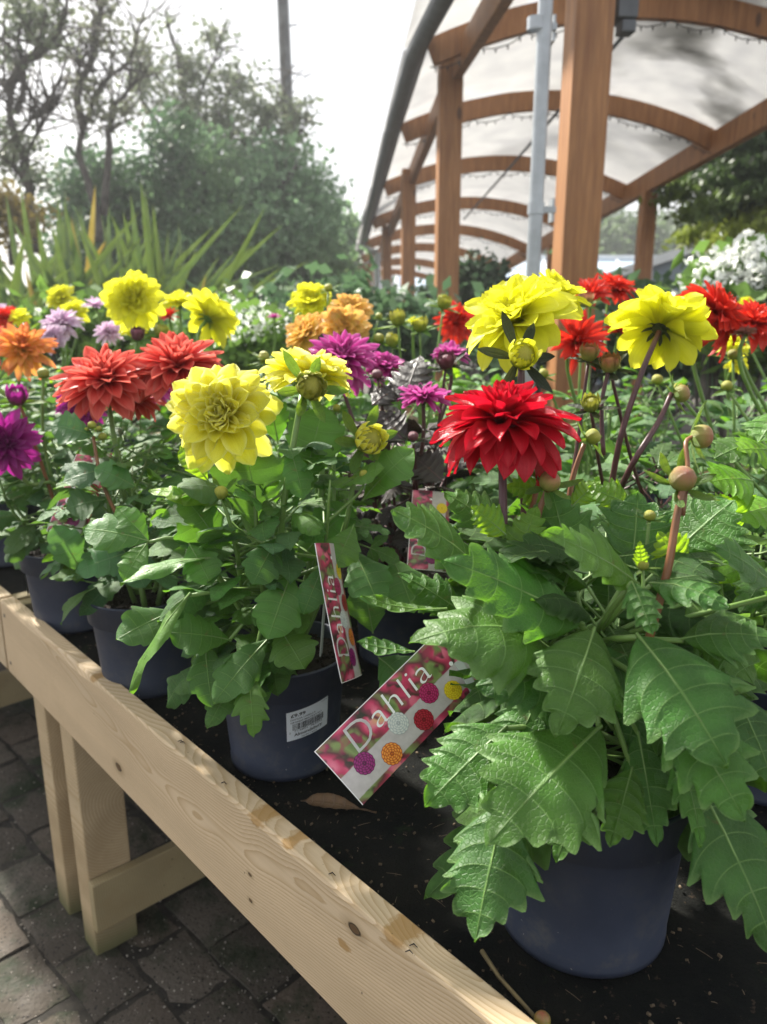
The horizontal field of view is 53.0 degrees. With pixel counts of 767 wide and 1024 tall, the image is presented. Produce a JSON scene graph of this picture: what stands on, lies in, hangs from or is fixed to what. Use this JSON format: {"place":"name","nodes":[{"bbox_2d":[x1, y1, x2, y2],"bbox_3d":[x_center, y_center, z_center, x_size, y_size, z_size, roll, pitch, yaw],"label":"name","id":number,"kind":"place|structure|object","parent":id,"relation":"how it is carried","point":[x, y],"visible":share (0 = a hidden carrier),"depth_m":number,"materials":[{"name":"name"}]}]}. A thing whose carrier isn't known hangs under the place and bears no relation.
{"place":"outdoors","nodes":[
{"label":"outdoors","id":0,"kind":"place"},
{"bbox_2d":[0,662,346,1023],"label":"paving","id":1,"kind":"structure","parent":0,"point":[206,909],"depth_m":1.53,"materials":[{"name":"grey stone"}]},
{"bbox_2d":[0,271,183,438],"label":"leafy shrub","id":2,"kind":"object","parent":1,"relation":"on","point":[86,337],"visible":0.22,"depth_m":3.23,"materials":[{"name":"green plant"}]},
{"bbox_2d":[1,711,294,1023],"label":"grit","id":3,"kind":"object","parent":1,"relation":"on","point":[174,990],"visible":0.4,"depth_m":1.50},
{"bbox_2d":[0,426,397,707],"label":"display bench","id":4,"kind":"object","parent":1,"relation":"on","point":[13,689],"visible":0.03,"depth_m":2.33,"materials":[{"name":"brown wood"}]},
{"bbox_2d":[0,443,398,594],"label":"capillary mat","id":5,"kind":"object","parent":4,"relation":"on","point":[12,580],"depth_m":1.69,"materials":[{"name":"black fabric"}]},
{"bbox_2d":[0,303,31,378],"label":"potted dahlia","id":6,"kind":"object","parent":5,"relation":"on","point":[12,315],"visible":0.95,"depth_m":1.94,"materials":[{"name":"plant"}]},
{"bbox_2d":[0,321,64,567],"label":"potted dahlia","id":7,"kind":"object","parent":5,"relation":"on","point":[23,347],"visible":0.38,"depth_m":1.50,"materials":[{"name":"plant"}]},
{"bbox_2d":[0,284,107,449],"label":"potted dahlia","id":8,"kind":"object","parent":5,"relation":"on","point":[60,297],"visible":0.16,"depth_m":2.19,"materials":[{"name":"plant"}]},
{"bbox_2d":[21,296,125,496],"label":"potted dahlia","id":9,"kind":"object","parent":5,"relation":"on","point":[55,324],"visible":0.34,"depth_m":1.84,"materials":[{"name":"plant"}]},
{"bbox_2d":[36,270,174,556],"bbox_3d":[-0.602,-0.189,1.677,0.289,0.653,0.324,0,15,0],"label":"potted dahlia","id":10,"kind":"object","parent":5,"relation":"on","point":[131,299],"visible":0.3,"depth_m":1.60,"materials":[{"name":"plant"}]},
{"bbox_2d":[102,377,176,486],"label":"potted dahlia","id":11,"kind":"object","parent":5,"relation":"on","point":[133,432],"visible":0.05,"depth_m":2.50,"materials":[{"name":"plant"}]},
{"bbox_2d":[259,312,296,500],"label":"potted dahlia","id":12,"kind":"object","parent":5,"relation":"on","point":[274,316],"visible":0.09,"depth_m":2.16,"materials":[{"name":"plant"}]},
{"bbox_2d":[283,313,385,488],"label":"potted dahlia","id":13,"kind":"object","parent":5,"relation":"on","point":[366,406],"visible":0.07,"depth_m":1.99,"materials":[{"name":"plant"}]},
{"bbox_2d":[168,285,300,445],"bbox_3d":[-0.492,-0.176,2.954,0.498,1.347,0.791,-14,20,-42],"label":"white aster","id":14,"kind":"object","parent":1,"relation":"on","point":[254,332],"visible":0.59,"depth_m":2.68,"materials":[{"name":"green plant"}]},
{"bbox_2d":[0,251,477,430],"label":"back planting","id":15,"kind":"object","parent":1,"relation":"on","point":[383,302],"visible":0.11,"depth_m":3.94,"materials":[{"name":"green plant"}]},
{"bbox_2d":[0,519,536,1023],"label":"display bench","id":16,"kind":"object","parent":1,"relation":"on","point":[340,937],"visible":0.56,"depth_m":0.98,"materials":[{"name":"brown wood"}]},
{"bbox_2d":[178,740,416,953],"bbox_3d":[-0.121,0.342,0.837,0.012,0.002,0.451,-12,19,-39],"label":"rail debris","id":17,"kind":"object","parent":16,"relation":"on","point":[331,873],"visible":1,"depth_m":0.68,"materials":[{"name":"brown plant"}]},
{"bbox_2d":[32,534,766,1023],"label":"capillary mat","id":18,"kind":"object","parent":16,"relation":"on","point":[712,930],"visible":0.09,"depth_m":0.76,"materials":[{"name":"black fabric"}]},
{"bbox_2d":[0,368,171,633],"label":"potted dahlia","id":19,"kind":"object","parent":18,"relation":"on","point":[26,550],"visible":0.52,"depth_m":1.32,"materials":[{"name":"plant"}]},
{"bbox_2d":[30,330,240,698],"bbox_3d":[-0.370,0.007,1.153,0.307,0.540,0.306,0,15,0],"label":"potted dahlia","id":20,"kind":"object","parent":18,"relation":"on","point":[94,382],"visible":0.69,"depth_m":1.12,"materials":[{"name":"plant"}]},
{"bbox_2d":[46,448,111,534],"bbox_3d":[-0.450,-0.008,1.173,0.078,0.165,0.101,4,15,16],"label":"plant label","id":21,"kind":"object","parent":20,"relation":"attached to","point":[78,523],"visible":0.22,"depth_m":1.16,"materials":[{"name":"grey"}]},
{"bbox_2d":[129,287,239,571],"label":"potted dahlia","id":22,"kind":"object","parent":18,"relation":"on","point":[215,317],"visible":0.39,"depth_m":1.56,"materials":[{"name":"plant"}]},
{"bbox_2d":[82,346,424,781],"bbox_3d":[-0.163,0.068,0.946,0.376,0.529,0.320,-7,16,-25],"label":"potted dahlia","id":23,"kind":"object","parent":18,"relation":"on","point":[262,676],"visible":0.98,"depth_m":0.88,"materials":[{"name":"plant"}]},
{"bbox_2d":[315,543,361,682],"bbox_3d":[-0.050,0.107,0.840,0.045,0.155,0.106,-8,17,-27],"label":"plant label","id":24,"kind":"object","parent":23,"relation":"attached to","point":[335,606],"visible":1,"depth_m":0.83,"materials":[{"name":"multicoloured"}]},
{"bbox_2d":[208,350,338,617],"bbox_3d":[-0.207,-0.025,1.344,0.290,0.505,0.282,0,15,0],"label":"potted dahlia","id":25,"kind":"object","parent":18,"relation":"on","point":[308,509],"visible":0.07,"depth_m":1.31,"materials":[{"name":"plant"}]},
{"bbox_2d":[245,282,381,537],"bbox_3d":[-0.184,-0.152,1.581,0.345,0.631,0.454,12,19,39],"label":"potted dahlia","id":26,"kind":"object","parent":18,"relation":"on","point":[349,313],"visible":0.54,"depth_m":1.56,"materials":[{"name":"plant"}]},
{"bbox_2d":[301,793,376,812],"bbox_3d":[-0.055,0.343,0.901,0.093,0.016,0.017,4,15,15],"label":"dead leaf","id":27,"kind":"object","parent":18,"relation":"on","point":[329,800],"visible":1,"depth_m":0.91,"materials":[{"name":"brown plant"}]},
{"bbox_2d":[308,329,495,666],"bbox_3d":[0.027,-0.018,1.245,0.313,0.541,0.308,0,15,0],"label":"potted dahlia","id":28,"kind":"object","parent":18,"relation":"on","point":[409,383],"visible":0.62,"depth_m":1.20,"materials":[{"name":"plant"}]},
{"bbox_2d":[67,618,766,1023],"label":"plant litter","id":29,"kind":"object","parent":18,"relation":"on","point":[441,900],"visible":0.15,"depth_m":0.79,"materials":[{"name":"brown plant"}]},
{"bbox_2d":[356,294,479,546],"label":"potted dahlia","id":30,"kind":"object","parent":18,"relation":"on","point":[418,323],"visible":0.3,"depth_m":1.52,"materials":[{"name":"plant"}]},
{"bbox_2d":[407,300,511,497],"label":"potted dahlia","id":31,"kind":"object","parent":18,"relation":"on","point":[455,329],"visible":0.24,"depth_m":1.69,"materials":[{"name":"plant"}]},
{"bbox_2d":[447,430,569,553],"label":"potted dahlia","id":32,"kind":"object","parent":18,"relation":"on","point":[463,486],"visible":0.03,"depth_m":1.37,"materials":[{"name":"plant"}]},
{"bbox_2d":[423,269,601,693],"bbox_3d":[0.181,-0.001,1.019,0.275,0.624,0.286,9,17,30],"label":"potted dahlia","id":33,"kind":"object","parent":18,"relation":"on","point":[514,326],"visible":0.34,"depth_m":0.91,"materials":[{"name":"plant"}]},
{"bbox_2d":[407,490,449,571],"bbox_3d":[0.066,0.027,1.123,0.056,0.104,0.081,2,15,7],"label":"plant label","id":34,"kind":"object","parent":33,"relation":"attached to","point":[417,558],"visible":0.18,"depth_m":1.13,"materials":[{"name":"multicoloured"}]},
{"bbox_2d":[480,949,550,1023],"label":"cut stem","id":35,"kind":"object","parent":18,"relation":"on","point":[541,1017],"visible":0.99,"depth_m":0.65,"materials":[{"name":"brown plant"}]},
{"bbox_2d":[357,379,766,978],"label":"potted dahlia","id":36,"kind":"object","parent":18,"relation":"on","point":[597,776],"visible":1,"depth_m":0.59,"materials":[{"name":"plant"}]},
{"bbox_2d":[314,644,489,804],"bbox_3d":[0.020,0.193,0.743,0.180,0.122,0.100,-3,15,-12],"label":"plant label","id":37,"kind":"object","parent":36,"relation":"attached to","point":[371,744],"visible":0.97,"depth_m":0.74,"materials":[{"name":"multicoloured"}]},
{"bbox_2d":[537,272,660,505],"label":"potted dahlia","id":38,"kind":"object","parent":18,"relation":"on","point":[584,330],"visible":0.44,"depth_m":1.40,"materials":[{"name":"plant"}]},
{"bbox_2d":[552,341,647,505],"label":"potted dahlia","id":39,"kind":"object","parent":18,"relation":"on","point":[635,441],"visible":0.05,"depth_m":1.80,"materials":[{"name":"plant"}]},
{"bbox_2d":[567,284,763,606],"bbox_3d":[0.391,-0.008,1.092,0.330,0.601,0.358,0,15,0],"label":"potted dahlia","id":40,"kind":"object","parent":18,"relation":"on","point":[667,329],"visible":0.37,"depth_m":0.97,"materials":[{"name":"plant"}]},
{"bbox_2d":[643,280,766,609],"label":"potted dahlia","id":41,"kind":"object","parent":18,"relation":"on","point":[724,314],"visible":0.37,"depth_m":1.27,"materials":[{"name":"plant"}]},
{"bbox_2d":[665,379,766,549],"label":"potted dahlia","id":42,"kind":"object","parent":18,"relation":"on","point":[727,386],"visible":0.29,"depth_m":1.14,"materials":[{"name":"plant"}]},
{"bbox_2d":[706,414,766,805],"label":"potted dahlia","id":43,"kind":"object","parent":18,"relation":"on","point":[726,480],"visible":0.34,"depth_m":0.81,"materials":[{"name":"plant"}]},
{"bbox_2d":[729,298,766,547],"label":"potted dahlia","id":44,"kind":"object","parent":18,"relation":"on","point":[754,329],"visible":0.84,"depth_m":1.27,"materials":[{"name":"plant"}]},
{"bbox_2d":[379,410,734,517],"bbox_3d":[0.146,0.039,3.370,1.220,0.698,2.174,-13,20,-40],"label":"display bench","id":45,"kind":"object","parent":1,"relation":"on","point":[411,417],"depth_m":4.09,"materials":[{"name":"brown wood"}]},
{"bbox_2d":[269,414,595,498],"bbox_3d":[0.146,-0.272,3.288,1.162,0.008,2.120,-13,20,-40],"label":"capillary mat","id":46,"kind":"object","parent":45,"relation":"on","point":[364,416],"depth_m":3.50,"materials":[{"name":"black fabric"}]},
{"bbox_2d":[442,367,517,480],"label":"potted dahlia","id":47,"kind":"object","parent":46,"relation":"on","point":[493,379],"visible":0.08,"depth_m":2.14,"materials":[{"name":"plant"}]},
{"bbox_2d":[428,249,766,443],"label":"back planting","id":48,"kind":"object","parent":1,"relation":"on","point":[680,370],"visible":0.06,"depth_m":3.83,"materials":[{"name":"green plant"}]},
{"bbox_2d":[653,228,766,447],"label":"white flowered shrub","id":49,"kind":"object","parent":1,"relation":"on","point":[738,270],"visible":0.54,"depth_m":2.67,"materials":[{"name":"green plant"}]},
{"bbox_2d":[0,0,709,302],"label":"sky","id":50,"kind":"structure","parent":0,"point":[358,45],"materials":[{"name":"white"}]},
{"bbox_2d":[138,322,766,451],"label":"ground","id":51,"kind":"structure","parent":0,"point":[685,428],"depth_m":9.96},
{"bbox_2d":[0,176,69,266],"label":"autumn shrub","id":52,"kind":"object","parent":51,"relation":"on","point":[14,203],"visible":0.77,"depth_m":6.72,"materials":[{"name":"brown plant"}]},
{"bbox_2d":[0,0,127,252],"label":"bent tree","id":53,"kind":"object","parent":51,"relation":"on","point":[14,146],"visible":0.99,"depth_m":7.17,"materials":[{"name":"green plant"}]},
{"bbox_2d":[22,0,191,241],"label":"leaning tree","id":54,"kind":"object","parent":51,"relation":"on","point":[81,79],"visible":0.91,"depth_m":8.52,"materials":[{"name":"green plant"}]},
{"bbox_2d":[19,94,218,277],"bbox_3d":[-3.391,-3.337,10.013,2.494,3.972,1.960,-10,18,-33],"label":"conifer","id":55,"kind":"object","parent":51,"relation":"on","point":[72,187],"visible":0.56,"depth_m":9.73,"materials":[{"name":"green plant"}]},
{"bbox_2d":[0,185,331,429],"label":"spiky plant","id":56,"kind":"object","parent":51,"relation":"on","point":[150,264],"visible":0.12,"depth_m":4.68,"materials":[{"name":"green plant"}]},
{"bbox_2d":[102,0,327,175],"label":"sparse tree","id":57,"kind":"object","parent":51,"relation":"on","point":[267,113],"visible":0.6,"depth_m":11.18,"materials":[{"name":"green plant"}]},
{"bbox_2d":[71,114,381,300],"bbox_3d":[-2.120,-3.594,10.859,4.480,4.043,3.504,0,15,0],"label":"grey green tree","id":58,"kind":"object","parent":51,"relation":"on","point":[292,197],"visible":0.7,"depth_m":10.24,"materials":[{"name":"green plant"}]},
{"bbox_2d":[277,0,296,154],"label":"pole","id":59,"kind":"object","parent":51,"relation":"on","point":[283,7],"visible":0.3,"depth_m":11.53,"materials":[{"name":"grey metal"}]},
{"bbox_2d":[330,198,361,279],"bbox_3d":[-0.824,-5.447,18.426,1.699,3.778,1.850,0,15,0],"label":"tree","id":60,"kind":"object","parent":51,"relation":"on","point":[354,218],"visible":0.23,"depth_m":17.63,"materials":[{"name":"green plant"}]},
{"bbox_2d":[402,278,433,412],"bbox_3d":[0.415,-1.272,6.710,0.696,1.556,0.728,0,15,0],"label":"dark bush","id":61,"kind":"object","parent":51,"relation":"on","point":[422,287],"visible":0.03,"depth_m":6.48,"materials":[{"name":"green plant"}]},
{"bbox_2d":[428,236,521,389],"bbox_3d":[0.738,-1.299,6.315,0.792,1.808,0.825,12,19,37],"label":"dark bush","id":62,"kind":"object","parent":51,"relation":"on","point":[470,270],"visible":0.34,"depth_m":6.02,"materials":[{"name":"green plant"}]},
{"bbox_2d":[392,255,656,294],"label":"glasshouse","id":63,"kind":"structure","parent":51,"relation":"on","point":[607,263],"depth_m":23.01,"materials":[{"name":"white glass"}]},
{"bbox_2d":[354,0,766,426],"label":"canopy","id":64,"kind":"object","parent":51,"relation":"on","point":[705,90],"visible":0.77,"depth_m":5.93,"materials":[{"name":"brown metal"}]},
{"bbox_2d":[373,19,766,256],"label":"light string","id":65,"kind":"object","parent":64,"relation":"hanging from","point":[652,26],"visible":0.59,"depth_m":6.71,"materials":[{"name":"white plastic"}]},
{"bbox_2d":[614,0,638,36],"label":"floodlight","id":66,"kind":"object","parent":64,"relation":"attached to","point":[626,15],"visible":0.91,"depth_m":3.09,"materials":[{"name":"grey metal"}]},
{"bbox_2d":[525,206,638,254],"bbox_3d":[10.284,-12.945,39.961,7.626,7.343,7.181,0,15,0],"label":"tree","id":67,"kind":"object","parent":51,"relation":"on","point":[609,218],"visible":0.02,"depth_m":37.48,"materials":[{"name":"green plant"}]},
{"bbox_2d":[599,208,685,254],"bbox_3d":[12.183,-12.080,38.250,6.872,6.539,6.725,-10,18,-34],"label":"tree","id":68,"kind":"object","parent":51,"relation":"on","point":[620,239],"visible":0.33,"depth_m":36.56,"materials":[{"name":"green plant"}]},
{"bbox_2d":[657,207,687,243],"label":"tree","id":69,"kind":"object","parent":51,"relation":"on","point":[662,215],"depth_m":42.73,"materials":[{"name":"white plant"}]},
{"bbox_2d":[590,240,765,387],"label":"glasshouse","id":70,"kind":"structure","parent":51,"relation":"on","point":[662,264],"depth_m":12.63,"materials":[{"name":"grey glass"}]},
{"bbox_2d":[637,130,766,257],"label":"cedar tree","id":71,"kind":"object","parent":51,"relation":"on","point":[733,202],"visible":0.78,"depth_m":7.95,"materials":[{"name":"green plant"}]},
{"bbox_3d":[1.596,0.446,1.822,1.220,0.698,2.094,-13,20,-40],"label":"display bench","id":72,"kind":"object","parent":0,"visible":0},
{"bbox_2d":[667,470,764,507],"bbox_3d":[1.596,0.135,1.740,1.162,0.008,2.040,-13,20,-40],"label":"capillary mat","id":73,"kind":"object","parent":72,"relation":"on","point":[671,498],"depth_m":2.41,"materials":[{"name":"black fabric"}]},
{"bbox_2d":[588,367,701,504],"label":"potted dahlia","id":74,"kind":"object","parent":73,"relation":"on","point":[661,432],"visible":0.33,"depth_m":2.08,"materials":[{"name":"plant"}]},
{"bbox_2d":[681,334,766,547],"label":"potted dahlia","id":75,"kind":"object","parent":73,"relation":"on","point":[744,399],"visible":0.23,"depth_m":1.59,"materials":[{"name":"plant"}]},
{"bbox_2d":[737,296,766,477],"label":"potted dahlia","id":76,"kind":"object","parent":73,"relation":"on","point":[758,470],"visible":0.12,"depth_m":2.03,"materials":[{"name":"plant"}]}
]}

